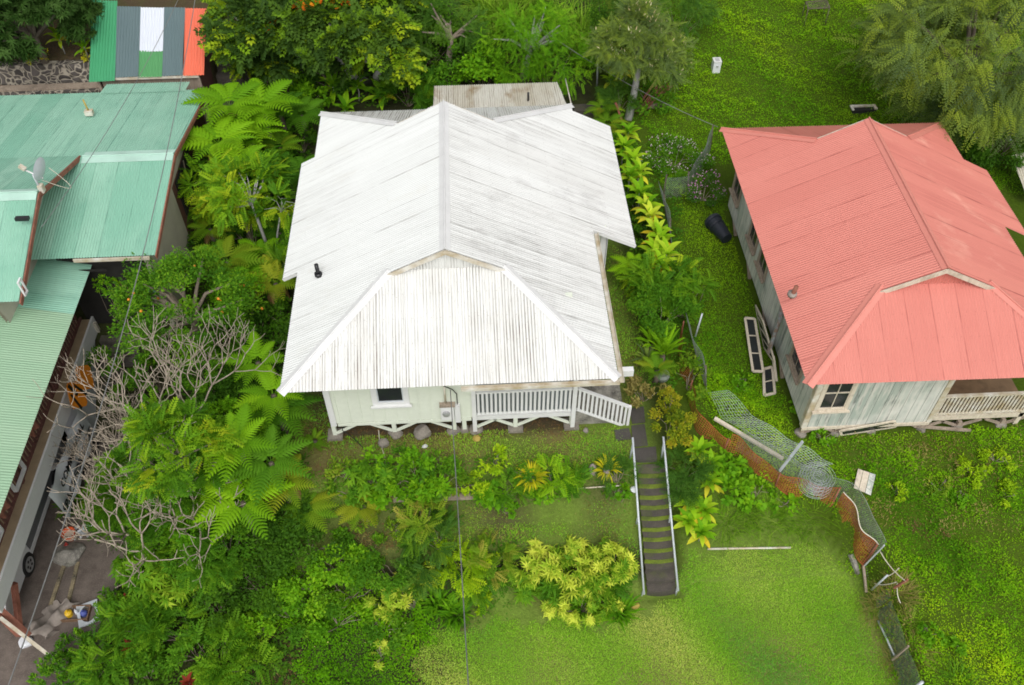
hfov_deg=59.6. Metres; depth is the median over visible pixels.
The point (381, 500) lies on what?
leafy shrub
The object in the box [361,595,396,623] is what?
leafy shrub
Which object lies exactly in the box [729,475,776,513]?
leafy shrub
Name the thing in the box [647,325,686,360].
fern
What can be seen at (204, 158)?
leafy shrub
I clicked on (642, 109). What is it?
leafy shrub
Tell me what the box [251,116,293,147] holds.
leafy shrub
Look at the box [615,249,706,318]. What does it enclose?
leafy shrub
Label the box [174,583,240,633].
leafy shrub
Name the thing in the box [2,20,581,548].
leaf litter
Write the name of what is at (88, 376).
road sign
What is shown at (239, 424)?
tree fern
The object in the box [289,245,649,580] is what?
grass
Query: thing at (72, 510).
spiky plant
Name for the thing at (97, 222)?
green house
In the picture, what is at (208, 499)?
tree fern
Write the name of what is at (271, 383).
tree fern
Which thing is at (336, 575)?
leafy shrub
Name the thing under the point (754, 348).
old window sash
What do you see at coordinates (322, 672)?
ground cover
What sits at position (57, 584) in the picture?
wooden plank
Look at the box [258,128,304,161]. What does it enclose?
tree fern
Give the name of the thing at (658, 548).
garden stairs
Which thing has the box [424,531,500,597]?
leafy shrub
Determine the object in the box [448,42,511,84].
leafy shrub
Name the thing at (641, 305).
leafy shrub
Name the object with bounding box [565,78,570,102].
handrail
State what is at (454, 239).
cottage
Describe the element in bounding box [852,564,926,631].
grass clump
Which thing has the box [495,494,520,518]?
leafy shrub
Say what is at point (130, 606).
leafy shrub
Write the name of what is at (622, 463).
leafy shrub
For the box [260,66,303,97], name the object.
leafy shrub
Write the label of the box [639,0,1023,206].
field weeds
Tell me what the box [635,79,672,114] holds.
rusty bars
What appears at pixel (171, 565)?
leafy shrub
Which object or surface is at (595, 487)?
white pipe
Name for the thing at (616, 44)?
leafy shrub
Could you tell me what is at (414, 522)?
leafy shrub
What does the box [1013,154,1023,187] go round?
metal sheet
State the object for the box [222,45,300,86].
leafy shrub
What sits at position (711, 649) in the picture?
lawn grass
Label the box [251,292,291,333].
leafy shrub
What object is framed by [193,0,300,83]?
broadleaf tree
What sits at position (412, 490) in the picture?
leafy shrub
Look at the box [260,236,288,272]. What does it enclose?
leafy shrub
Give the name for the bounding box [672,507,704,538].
ti plant
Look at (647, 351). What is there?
spiky plant
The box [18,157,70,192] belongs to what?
satellite dish
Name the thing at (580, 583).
leafy shrub
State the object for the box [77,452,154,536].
leafy shrub
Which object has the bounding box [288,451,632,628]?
undergrowth
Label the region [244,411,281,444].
leafy shrub
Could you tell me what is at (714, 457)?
ti plant
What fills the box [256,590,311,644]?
leafy shrub
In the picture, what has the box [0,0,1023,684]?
ground
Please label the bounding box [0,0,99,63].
broadleaf tree
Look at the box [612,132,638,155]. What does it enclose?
leafy shrub
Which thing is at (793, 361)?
window
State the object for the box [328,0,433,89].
broadleaf tree
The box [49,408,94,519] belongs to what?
banner
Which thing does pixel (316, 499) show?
tree fern
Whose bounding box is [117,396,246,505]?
broadleaf tree
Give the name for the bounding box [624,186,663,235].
leafy shrub
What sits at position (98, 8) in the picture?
leafy shrub
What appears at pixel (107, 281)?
leafy shrub
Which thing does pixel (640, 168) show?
ti plant
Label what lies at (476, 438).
boulder
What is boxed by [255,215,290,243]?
tree fern
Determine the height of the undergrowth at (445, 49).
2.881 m
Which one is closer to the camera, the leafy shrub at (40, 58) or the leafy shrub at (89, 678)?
the leafy shrub at (89, 678)
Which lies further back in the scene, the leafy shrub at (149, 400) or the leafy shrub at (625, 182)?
the leafy shrub at (625, 182)
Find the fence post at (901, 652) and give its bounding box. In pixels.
[891,645,908,660]
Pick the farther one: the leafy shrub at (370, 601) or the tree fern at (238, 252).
the tree fern at (238, 252)
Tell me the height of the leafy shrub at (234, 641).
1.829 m
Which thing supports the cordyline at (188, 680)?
on the ground at (572, 512)
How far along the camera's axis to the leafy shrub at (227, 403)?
23.07 m
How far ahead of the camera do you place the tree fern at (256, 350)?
23.54 m
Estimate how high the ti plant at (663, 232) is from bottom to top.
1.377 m
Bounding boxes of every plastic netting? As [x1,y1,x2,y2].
[677,321,731,450]
[727,434,840,506]
[835,493,877,568]
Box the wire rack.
[802,0,829,26]
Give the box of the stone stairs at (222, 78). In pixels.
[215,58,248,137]
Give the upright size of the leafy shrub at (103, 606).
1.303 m
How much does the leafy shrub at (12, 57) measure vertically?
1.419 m
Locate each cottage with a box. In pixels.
[277,82,635,441]
[719,117,1023,437]
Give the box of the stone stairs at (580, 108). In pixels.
[573,104,605,122]
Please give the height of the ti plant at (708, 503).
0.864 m
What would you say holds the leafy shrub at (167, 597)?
on the ground at (572, 512)
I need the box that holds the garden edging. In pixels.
[393,493,472,501]
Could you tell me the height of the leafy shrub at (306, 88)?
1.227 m
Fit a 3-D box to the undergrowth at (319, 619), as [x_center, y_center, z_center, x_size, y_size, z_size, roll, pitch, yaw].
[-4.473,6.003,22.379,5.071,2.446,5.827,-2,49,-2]
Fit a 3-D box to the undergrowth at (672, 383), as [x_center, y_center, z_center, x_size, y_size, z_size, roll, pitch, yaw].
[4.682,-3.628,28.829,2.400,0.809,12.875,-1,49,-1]
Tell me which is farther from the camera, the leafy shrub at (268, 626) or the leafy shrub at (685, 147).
the leafy shrub at (685, 147)
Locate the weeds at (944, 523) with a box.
[839,425,1023,671]
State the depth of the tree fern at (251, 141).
29.36 m
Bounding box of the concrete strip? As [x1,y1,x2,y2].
[848,554,859,574]
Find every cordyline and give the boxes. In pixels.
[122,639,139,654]
[179,671,196,684]
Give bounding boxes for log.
[636,103,668,109]
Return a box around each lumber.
[714,416,782,459]
[914,425,970,431]
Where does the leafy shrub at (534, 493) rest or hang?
on the ground at (572, 512)
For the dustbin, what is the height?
0.599 m
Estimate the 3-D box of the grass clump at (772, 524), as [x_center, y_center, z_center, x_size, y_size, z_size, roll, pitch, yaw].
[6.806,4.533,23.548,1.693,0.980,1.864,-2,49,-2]
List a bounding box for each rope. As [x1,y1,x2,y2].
[843,492,878,544]
[880,551,905,581]
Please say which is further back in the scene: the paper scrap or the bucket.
the bucket
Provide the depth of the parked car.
23.87 m
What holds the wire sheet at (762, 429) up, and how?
on the yard weeds at (938, 554)
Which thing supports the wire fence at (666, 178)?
on the ground at (572, 512)
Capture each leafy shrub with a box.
[0,25,30,67]
[25,644,81,684]
[26,47,48,64]
[54,627,98,664]
[61,0,104,39]
[61,624,133,684]
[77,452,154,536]
[80,49,89,61]
[80,496,131,542]
[84,344,124,383]
[88,467,154,514]
[88,587,139,647]
[92,274,128,327]
[94,438,176,507]
[95,586,184,672]
[106,375,152,412]
[106,502,134,542]
[108,542,174,598]
[110,640,166,678]
[119,504,212,571]
[122,266,148,287]
[122,487,159,530]
[123,350,176,396]
[125,597,217,666]
[129,389,175,450]
[141,557,198,609]
[143,403,248,495]
[148,523,215,584]
[151,489,233,546]
[152,519,248,600]
[157,456,218,529]
[160,628,219,675]
[165,607,261,684]
[173,343,239,393]
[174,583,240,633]
[183,395,242,427]
[186,225,225,257]
[186,373,261,440]
[189,199,247,231]
[192,633,284,684]
[193,451,267,509]
[193,548,268,613]
[194,310,259,359]
[196,140,216,190]
[198,516,258,562]
[203,495,292,583]
[208,266,266,324]
[210,368,260,407]
[211,608,263,651]
[214,213,269,244]
[219,339,270,378]
[221,552,299,617]
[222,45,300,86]
[223,398,278,440]
[233,184,282,244]
[234,310,287,360]
[236,529,304,577]
[238,145,297,199]
[238,607,276,651]
[243,492,320,557]
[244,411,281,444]
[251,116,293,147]
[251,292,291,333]
[254,52,306,92]
[256,242,296,294]
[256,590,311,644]
[259,361,278,390]
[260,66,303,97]
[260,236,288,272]
[260,559,329,622]
[264,145,294,178]
[264,519,351,571]
[286,125,317,155]
[290,78,332,114]
[302,65,358,95]
[303,526,373,586]
[305,589,379,643]
[313,559,385,620]
[323,455,370,491]
[325,480,369,506]
[339,531,390,590]
[340,459,402,502]
[345,499,380,533]
[354,445,395,481]
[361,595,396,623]
[361,602,413,649]
[364,62,443,109]
[364,552,422,594]
[366,471,424,510]
[369,637,390,671]
[381,571,423,610]
[383,444,450,502]
[384,515,407,540]
[385,439,420,480]
[387,43,440,85]
[391,536,466,601]
[393,493,456,558]
[396,504,464,568]
[401,473,432,507]
[403,0,463,43]
[412,13,467,63]
[415,454,465,503]
[416,562,443,592]
[422,447,461,475]
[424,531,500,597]
[431,59,469,85]
[439,28,506,79]
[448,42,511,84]
[449,472,482,497]
[452,548,515,616]
[459,468,492,499]
[462,528,523,590]
[470,590,492,617]
[471,478,508,511]
[477,443,510,476]
[485,466,536,513]
[488,42,553,83]
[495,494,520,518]
[505,459,539,484]
[507,534,612,603]
[512,29,600,100]
[513,570,573,607]
[529,452,585,502]
[529,480,563,505]
[538,553,638,620]
[539,584,625,630]
[544,459,594,498]
[559,460,584,477]
[572,535,641,592]
[581,0,632,46]
[595,75,643,114]
[597,452,643,501]
[599,21,627,72]
[602,481,632,501]
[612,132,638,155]
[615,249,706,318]
[618,268,653,300]
[622,174,653,192]
[623,78,680,115]
[623,373,672,408]
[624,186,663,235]
[626,281,701,337]
[627,265,681,319]
[630,219,677,264]
[631,212,657,238]
[638,133,715,179]
[639,318,674,340]
[647,0,724,38]
[647,404,696,448]
[648,437,718,498]
[654,256,695,282]
[654,454,704,508]
[655,386,682,414]
[666,292,704,323]
[666,351,712,400]
[668,267,721,310]
[685,169,727,206]
[711,447,747,483]
[716,466,756,505]
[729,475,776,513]
[731,369,755,393]
[766,488,800,516]
[789,400,797,416]
[808,428,836,445]
[881,61,992,152]
[884,481,908,501]
[916,621,944,647]
[924,473,953,497]
[940,633,968,656]
[946,485,976,509]
[948,92,1023,170]
[955,131,1005,171]
[956,453,993,489]
[976,444,1017,472]
[992,91,1018,151]
[994,477,1018,508]
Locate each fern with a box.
[180,115,256,172]
[181,80,264,148]
[184,457,243,512]
[187,194,208,228]
[187,211,237,244]
[192,234,266,281]
[193,463,294,544]
[197,140,271,210]
[197,402,276,484]
[206,101,284,153]
[220,331,284,391]
[223,78,303,146]
[226,253,273,300]
[226,424,312,505]
[228,238,287,281]
[232,364,303,425]
[238,119,287,153]
[246,255,295,308]
[248,385,323,439]
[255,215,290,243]
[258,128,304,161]
[259,91,308,130]
[260,453,316,518]
[272,162,302,201]
[274,96,327,145]
[278,478,339,533]
[281,154,314,187]
[300,428,328,452]
[333,495,393,530]
[583,92,623,121]
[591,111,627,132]
[607,252,655,286]
[633,319,669,350]
[633,350,678,383]
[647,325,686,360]
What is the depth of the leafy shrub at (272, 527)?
22.01 m
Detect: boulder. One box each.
[378,438,388,447]
[414,424,430,439]
[473,435,480,441]
[588,463,596,475]
[631,602,639,609]
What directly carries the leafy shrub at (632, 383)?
on the ground at (572, 512)
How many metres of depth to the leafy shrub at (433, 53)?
32.08 m
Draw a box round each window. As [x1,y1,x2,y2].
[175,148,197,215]
[370,387,411,408]
[729,171,742,208]
[744,219,758,255]
[753,246,767,283]
[785,343,802,385]
[812,383,858,414]
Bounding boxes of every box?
[60,604,91,621]
[711,57,721,73]
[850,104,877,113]
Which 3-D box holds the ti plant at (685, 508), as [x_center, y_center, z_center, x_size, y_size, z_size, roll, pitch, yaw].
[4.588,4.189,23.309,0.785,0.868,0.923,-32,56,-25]
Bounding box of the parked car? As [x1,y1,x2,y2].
[4,442,65,614]
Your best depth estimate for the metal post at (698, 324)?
25.83 m
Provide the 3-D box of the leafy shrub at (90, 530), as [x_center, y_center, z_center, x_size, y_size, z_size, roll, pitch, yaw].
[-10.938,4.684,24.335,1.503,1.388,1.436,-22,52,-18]
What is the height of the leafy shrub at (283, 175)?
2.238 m
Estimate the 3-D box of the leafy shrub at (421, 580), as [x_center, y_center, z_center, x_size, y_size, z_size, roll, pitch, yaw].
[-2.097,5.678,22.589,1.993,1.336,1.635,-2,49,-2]
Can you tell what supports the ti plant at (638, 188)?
on the ground at (572, 512)
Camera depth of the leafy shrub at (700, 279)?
25.93 m
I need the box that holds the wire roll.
[797,462,835,498]
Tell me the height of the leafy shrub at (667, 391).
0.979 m
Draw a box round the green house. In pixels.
[0,81,208,636]
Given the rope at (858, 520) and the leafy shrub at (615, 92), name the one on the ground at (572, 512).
the leafy shrub at (615, 92)
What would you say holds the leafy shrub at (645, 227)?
on the ground at (572, 512)
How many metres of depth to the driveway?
23.55 m
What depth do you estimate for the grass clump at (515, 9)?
33.92 m
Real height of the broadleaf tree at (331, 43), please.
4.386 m
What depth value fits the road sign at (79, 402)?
24.75 m
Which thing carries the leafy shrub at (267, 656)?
on the ground at (572, 512)
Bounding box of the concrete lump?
[52,542,85,566]
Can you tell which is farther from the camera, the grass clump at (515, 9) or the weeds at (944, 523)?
the grass clump at (515, 9)
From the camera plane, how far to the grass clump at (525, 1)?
34.56 m
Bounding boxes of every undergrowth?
[58,428,330,684]
[152,102,317,438]
[226,0,610,107]
[247,460,435,684]
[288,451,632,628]
[611,110,702,391]
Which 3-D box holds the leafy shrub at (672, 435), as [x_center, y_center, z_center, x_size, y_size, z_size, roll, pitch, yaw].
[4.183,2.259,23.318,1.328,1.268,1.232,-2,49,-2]
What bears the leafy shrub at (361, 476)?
on the ground at (572, 512)
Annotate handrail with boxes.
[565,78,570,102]
[629,437,644,595]
[660,436,678,595]
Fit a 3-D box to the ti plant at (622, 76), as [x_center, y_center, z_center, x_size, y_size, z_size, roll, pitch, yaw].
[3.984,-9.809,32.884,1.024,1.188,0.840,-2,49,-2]
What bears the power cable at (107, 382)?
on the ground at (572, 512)
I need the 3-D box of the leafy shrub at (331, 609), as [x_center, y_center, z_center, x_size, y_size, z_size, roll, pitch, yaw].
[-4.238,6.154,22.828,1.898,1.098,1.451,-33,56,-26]
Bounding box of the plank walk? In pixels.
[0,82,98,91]
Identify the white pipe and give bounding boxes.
[564,485,618,489]
[707,546,790,549]
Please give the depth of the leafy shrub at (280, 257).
26.54 m
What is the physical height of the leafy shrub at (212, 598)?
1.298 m
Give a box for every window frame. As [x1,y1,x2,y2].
[0,525,3,540]
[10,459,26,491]
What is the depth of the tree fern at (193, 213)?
28.40 m
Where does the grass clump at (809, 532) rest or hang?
on the ground at (572, 512)
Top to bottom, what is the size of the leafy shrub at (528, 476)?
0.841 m
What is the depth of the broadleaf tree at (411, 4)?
31.11 m
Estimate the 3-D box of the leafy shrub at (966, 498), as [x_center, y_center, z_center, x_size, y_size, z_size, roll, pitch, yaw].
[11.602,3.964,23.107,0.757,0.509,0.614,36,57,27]
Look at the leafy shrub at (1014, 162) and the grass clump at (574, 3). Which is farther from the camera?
the grass clump at (574, 3)
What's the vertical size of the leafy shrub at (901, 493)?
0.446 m
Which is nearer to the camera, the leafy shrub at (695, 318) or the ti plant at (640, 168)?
the leafy shrub at (695, 318)
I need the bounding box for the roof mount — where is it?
[82,99,93,115]
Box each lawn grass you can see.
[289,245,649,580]
[411,533,896,684]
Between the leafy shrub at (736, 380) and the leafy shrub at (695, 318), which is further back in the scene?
the leafy shrub at (695, 318)
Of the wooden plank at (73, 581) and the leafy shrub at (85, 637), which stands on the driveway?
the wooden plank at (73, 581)
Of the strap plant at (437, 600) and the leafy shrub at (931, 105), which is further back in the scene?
the leafy shrub at (931, 105)
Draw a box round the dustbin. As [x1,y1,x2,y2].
[704,213,731,242]
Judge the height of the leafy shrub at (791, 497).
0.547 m
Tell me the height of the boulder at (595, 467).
0.432 m
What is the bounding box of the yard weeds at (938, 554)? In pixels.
[684,328,1023,684]
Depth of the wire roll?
23.07 m
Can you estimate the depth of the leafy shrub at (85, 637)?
22.09 m
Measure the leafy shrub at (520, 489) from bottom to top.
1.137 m
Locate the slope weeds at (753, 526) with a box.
[670,448,834,560]
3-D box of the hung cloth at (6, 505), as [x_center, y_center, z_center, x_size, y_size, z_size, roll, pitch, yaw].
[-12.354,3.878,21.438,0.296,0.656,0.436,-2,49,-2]
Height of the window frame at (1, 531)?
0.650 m
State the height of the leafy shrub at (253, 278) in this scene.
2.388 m
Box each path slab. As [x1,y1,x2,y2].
[614,428,631,440]
[631,406,644,423]
[631,424,647,446]
[635,447,656,462]
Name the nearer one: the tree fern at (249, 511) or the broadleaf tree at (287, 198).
the tree fern at (249, 511)
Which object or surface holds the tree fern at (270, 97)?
on the ground at (572, 512)
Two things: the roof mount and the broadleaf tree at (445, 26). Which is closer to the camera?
the roof mount
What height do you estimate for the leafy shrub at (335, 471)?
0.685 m
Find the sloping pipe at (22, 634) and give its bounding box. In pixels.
[0,616,58,663]
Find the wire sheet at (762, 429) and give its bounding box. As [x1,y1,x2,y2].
[709,390,831,467]
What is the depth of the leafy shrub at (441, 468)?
22.74 m
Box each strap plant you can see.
[413,580,458,616]
[415,585,460,626]
[434,589,474,635]
[569,595,605,634]
[584,596,626,623]
[598,592,647,632]
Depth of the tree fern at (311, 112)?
30.75 m
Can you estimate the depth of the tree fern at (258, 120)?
29.21 m
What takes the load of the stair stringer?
attached to the green house
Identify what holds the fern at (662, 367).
on the ground at (572, 512)
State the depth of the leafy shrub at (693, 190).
29.88 m
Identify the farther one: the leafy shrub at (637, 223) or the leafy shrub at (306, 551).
the leafy shrub at (637, 223)
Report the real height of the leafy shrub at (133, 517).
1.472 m
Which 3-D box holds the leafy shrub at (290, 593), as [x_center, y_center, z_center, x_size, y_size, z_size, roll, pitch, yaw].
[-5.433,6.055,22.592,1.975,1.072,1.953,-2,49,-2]
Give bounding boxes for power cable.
[8,0,194,684]
[42,0,177,225]
[450,390,468,684]
[540,28,717,126]
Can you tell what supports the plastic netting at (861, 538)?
on the ground at (572, 512)
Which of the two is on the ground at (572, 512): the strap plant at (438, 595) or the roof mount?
the strap plant at (438, 595)
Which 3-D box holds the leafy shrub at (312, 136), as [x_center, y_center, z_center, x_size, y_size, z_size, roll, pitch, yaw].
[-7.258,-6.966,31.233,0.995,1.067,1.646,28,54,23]
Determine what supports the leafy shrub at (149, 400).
on the ground at (572, 512)
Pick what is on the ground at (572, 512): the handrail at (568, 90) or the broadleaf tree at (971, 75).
the broadleaf tree at (971, 75)
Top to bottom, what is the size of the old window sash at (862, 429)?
0.533 m
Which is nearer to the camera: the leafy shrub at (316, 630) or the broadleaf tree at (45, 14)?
the leafy shrub at (316, 630)
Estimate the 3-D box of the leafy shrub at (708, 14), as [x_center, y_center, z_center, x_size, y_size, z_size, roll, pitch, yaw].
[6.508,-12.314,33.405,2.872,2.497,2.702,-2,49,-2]
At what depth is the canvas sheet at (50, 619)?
22.82 m
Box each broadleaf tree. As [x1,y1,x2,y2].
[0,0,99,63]
[100,244,267,367]
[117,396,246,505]
[177,144,251,210]
[192,147,293,248]
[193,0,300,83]
[246,176,295,243]
[249,0,355,73]
[281,0,382,86]
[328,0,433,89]
[345,0,428,48]
[408,0,495,77]
[473,0,582,82]
[581,0,699,120]
[834,0,1023,157]
[865,0,1006,64]
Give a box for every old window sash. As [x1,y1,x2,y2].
[744,317,763,372]
[755,305,775,363]
[762,366,775,396]
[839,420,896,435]
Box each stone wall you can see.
[0,59,89,84]
[0,88,100,95]
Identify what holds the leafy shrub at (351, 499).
on the ground at (572, 512)
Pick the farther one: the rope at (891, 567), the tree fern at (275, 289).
the tree fern at (275, 289)
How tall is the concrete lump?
0.439 m
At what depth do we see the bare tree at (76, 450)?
23.82 m
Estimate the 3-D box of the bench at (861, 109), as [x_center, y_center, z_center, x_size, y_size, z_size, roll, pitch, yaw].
[12.900,-8.527,32.927,0.947,0.352,0.290,-2,49,-2]
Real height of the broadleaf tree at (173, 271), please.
4.019 m
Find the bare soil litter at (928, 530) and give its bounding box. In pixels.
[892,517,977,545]
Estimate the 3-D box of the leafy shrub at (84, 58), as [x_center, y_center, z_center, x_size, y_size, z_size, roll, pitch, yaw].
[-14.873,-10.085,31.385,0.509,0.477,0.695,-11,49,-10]
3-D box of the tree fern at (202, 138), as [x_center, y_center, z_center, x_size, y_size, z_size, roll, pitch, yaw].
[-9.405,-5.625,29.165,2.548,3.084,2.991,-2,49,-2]
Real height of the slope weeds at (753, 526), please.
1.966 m
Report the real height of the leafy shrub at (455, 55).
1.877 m
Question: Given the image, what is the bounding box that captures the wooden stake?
[893,578,908,588]
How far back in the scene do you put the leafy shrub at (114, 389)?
26.11 m
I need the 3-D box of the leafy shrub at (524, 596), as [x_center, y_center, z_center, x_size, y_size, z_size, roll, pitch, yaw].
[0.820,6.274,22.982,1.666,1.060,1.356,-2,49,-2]
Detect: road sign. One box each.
[66,380,86,409]
[75,365,93,389]
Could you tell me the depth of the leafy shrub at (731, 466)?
23.27 m
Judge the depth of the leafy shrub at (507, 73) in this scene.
31.84 m
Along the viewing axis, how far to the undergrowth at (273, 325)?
26.93 m
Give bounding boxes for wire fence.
[658,181,706,388]
[663,174,689,198]
[687,125,713,192]
[736,427,886,559]
[866,553,890,608]
[877,601,919,684]
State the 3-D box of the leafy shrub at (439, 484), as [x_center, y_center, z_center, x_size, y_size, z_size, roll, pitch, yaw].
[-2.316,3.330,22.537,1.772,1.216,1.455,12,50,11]
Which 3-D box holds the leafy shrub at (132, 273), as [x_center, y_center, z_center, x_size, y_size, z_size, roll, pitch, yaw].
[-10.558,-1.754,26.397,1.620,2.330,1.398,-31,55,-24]
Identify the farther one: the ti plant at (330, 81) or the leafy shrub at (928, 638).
the ti plant at (330, 81)
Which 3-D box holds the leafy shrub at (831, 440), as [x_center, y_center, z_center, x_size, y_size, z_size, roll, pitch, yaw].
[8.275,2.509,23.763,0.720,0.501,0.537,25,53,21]
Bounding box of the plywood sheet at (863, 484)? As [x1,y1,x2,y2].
[854,469,874,494]
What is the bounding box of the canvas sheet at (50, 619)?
[29,598,79,638]
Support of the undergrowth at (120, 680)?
on the ground at (572, 512)
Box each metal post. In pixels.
[596,56,598,85]
[694,313,702,338]
[779,440,803,471]
[864,545,884,565]
[871,574,887,589]
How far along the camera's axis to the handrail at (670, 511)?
23.05 m
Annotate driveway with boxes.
[0,435,145,684]
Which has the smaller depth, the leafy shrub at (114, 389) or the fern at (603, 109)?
the leafy shrub at (114, 389)
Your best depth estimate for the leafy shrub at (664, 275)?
26.03 m
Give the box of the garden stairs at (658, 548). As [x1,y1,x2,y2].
[637,464,675,595]
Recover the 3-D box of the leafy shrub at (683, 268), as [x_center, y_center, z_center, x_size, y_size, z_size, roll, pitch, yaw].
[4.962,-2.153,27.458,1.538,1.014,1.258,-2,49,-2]
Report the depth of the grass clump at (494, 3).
34.09 m
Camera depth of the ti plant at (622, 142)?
30.72 m
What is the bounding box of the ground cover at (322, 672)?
[263,562,439,684]
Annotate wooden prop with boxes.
[11,582,22,624]
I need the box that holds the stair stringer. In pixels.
[1,609,31,636]
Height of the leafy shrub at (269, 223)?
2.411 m
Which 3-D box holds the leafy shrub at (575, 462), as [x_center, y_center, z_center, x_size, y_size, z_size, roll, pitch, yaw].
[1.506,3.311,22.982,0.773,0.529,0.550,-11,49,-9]
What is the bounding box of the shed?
[89,0,215,123]
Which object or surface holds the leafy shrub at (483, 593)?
on the ground at (572, 512)
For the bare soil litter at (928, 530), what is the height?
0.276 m
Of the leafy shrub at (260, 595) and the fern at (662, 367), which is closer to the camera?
the leafy shrub at (260, 595)
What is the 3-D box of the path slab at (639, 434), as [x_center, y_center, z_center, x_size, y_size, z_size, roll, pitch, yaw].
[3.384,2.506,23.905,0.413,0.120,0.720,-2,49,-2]
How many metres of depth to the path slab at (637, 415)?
24.29 m
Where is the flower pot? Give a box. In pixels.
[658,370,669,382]
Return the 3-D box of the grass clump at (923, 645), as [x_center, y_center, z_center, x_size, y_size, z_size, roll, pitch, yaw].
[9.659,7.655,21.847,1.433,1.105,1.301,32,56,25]
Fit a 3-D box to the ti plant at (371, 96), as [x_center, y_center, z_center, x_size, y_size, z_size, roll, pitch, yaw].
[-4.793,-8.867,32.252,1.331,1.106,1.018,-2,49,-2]
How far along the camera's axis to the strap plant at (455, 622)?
22.72 m
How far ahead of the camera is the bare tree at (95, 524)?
21.32 m
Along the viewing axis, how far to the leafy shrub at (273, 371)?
24.61 m
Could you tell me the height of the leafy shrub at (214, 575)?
1.823 m
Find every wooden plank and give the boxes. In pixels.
[48,565,65,605]
[67,562,79,602]
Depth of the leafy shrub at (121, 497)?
24.18 m
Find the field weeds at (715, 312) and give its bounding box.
[675,196,795,435]
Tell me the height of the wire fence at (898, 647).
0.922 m
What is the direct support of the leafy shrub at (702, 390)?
on the ground at (572, 512)
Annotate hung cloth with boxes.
[0,500,9,518]
[30,421,38,436]
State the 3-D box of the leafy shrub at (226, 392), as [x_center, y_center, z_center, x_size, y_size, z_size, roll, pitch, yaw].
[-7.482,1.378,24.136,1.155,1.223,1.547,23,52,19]
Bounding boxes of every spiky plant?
[52,486,90,519]
[74,481,92,508]
[631,342,664,368]
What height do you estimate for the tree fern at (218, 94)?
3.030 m
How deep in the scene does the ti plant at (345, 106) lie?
31.83 m
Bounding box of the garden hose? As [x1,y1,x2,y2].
[342,426,369,463]
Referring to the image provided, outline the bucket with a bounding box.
[61,527,76,540]
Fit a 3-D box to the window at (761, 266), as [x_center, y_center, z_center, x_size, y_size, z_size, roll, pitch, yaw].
[7.328,-2.503,26.071,0.117,1.260,0.960,-2,49,-2]
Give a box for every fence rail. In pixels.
[862,565,867,591]
[877,620,894,655]
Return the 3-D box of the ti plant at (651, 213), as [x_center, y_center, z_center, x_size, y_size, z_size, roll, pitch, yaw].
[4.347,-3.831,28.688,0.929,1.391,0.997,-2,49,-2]
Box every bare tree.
[26,305,284,461]
[48,420,222,587]
[49,390,170,514]
[123,450,245,587]
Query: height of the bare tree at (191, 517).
2.753 m
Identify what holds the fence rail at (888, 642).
on the ground at (572, 512)
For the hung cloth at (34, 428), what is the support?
hanging from the green house
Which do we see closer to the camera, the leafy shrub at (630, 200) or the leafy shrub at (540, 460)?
the leafy shrub at (540, 460)
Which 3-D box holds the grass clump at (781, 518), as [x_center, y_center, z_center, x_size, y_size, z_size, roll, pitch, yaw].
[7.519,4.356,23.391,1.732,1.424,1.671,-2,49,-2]
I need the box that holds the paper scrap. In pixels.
[18,636,32,648]
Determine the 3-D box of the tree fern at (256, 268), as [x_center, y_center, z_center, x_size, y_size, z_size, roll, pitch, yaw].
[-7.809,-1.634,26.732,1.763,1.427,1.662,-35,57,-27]
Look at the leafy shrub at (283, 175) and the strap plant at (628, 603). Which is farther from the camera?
the leafy shrub at (283, 175)
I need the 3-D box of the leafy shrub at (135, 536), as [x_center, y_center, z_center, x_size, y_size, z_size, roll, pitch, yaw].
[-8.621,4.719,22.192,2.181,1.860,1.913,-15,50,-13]
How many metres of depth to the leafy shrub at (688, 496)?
22.98 m
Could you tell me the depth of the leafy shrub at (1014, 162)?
30.33 m
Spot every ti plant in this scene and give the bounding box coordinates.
[44,27,70,53]
[74,36,90,56]
[319,71,342,103]
[333,91,358,111]
[345,69,374,100]
[362,84,395,109]
[600,70,618,88]
[606,67,630,79]
[613,121,642,141]
[613,132,638,169]
[618,146,646,182]
[620,159,643,191]
[621,157,653,183]
[624,176,652,206]
[631,193,663,224]
[634,199,664,237]
[638,234,668,258]
[641,215,672,240]
[641,221,674,248]
[649,247,676,271]
[651,236,681,265]
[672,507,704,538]
[673,487,706,518]
[684,435,714,462]
[687,516,717,548]
[693,495,719,525]
[695,447,723,477]
[699,472,726,497]
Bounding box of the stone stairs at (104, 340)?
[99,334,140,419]
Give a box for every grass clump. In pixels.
[454,0,529,25]
[462,4,527,53]
[475,0,537,44]
[514,0,568,14]
[541,0,589,34]
[547,14,600,76]
[556,0,601,39]
[704,492,758,550]
[714,484,776,540]
[739,485,801,551]
[765,471,828,545]
[784,476,852,554]
[848,577,900,618]
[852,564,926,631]
[875,622,942,684]
[876,603,933,649]
[933,648,987,684]
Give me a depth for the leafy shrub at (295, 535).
22.11 m
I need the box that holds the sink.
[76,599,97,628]
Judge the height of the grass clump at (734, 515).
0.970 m
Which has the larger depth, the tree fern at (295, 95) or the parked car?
the tree fern at (295, 95)
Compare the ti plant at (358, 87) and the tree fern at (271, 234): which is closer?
the tree fern at (271, 234)

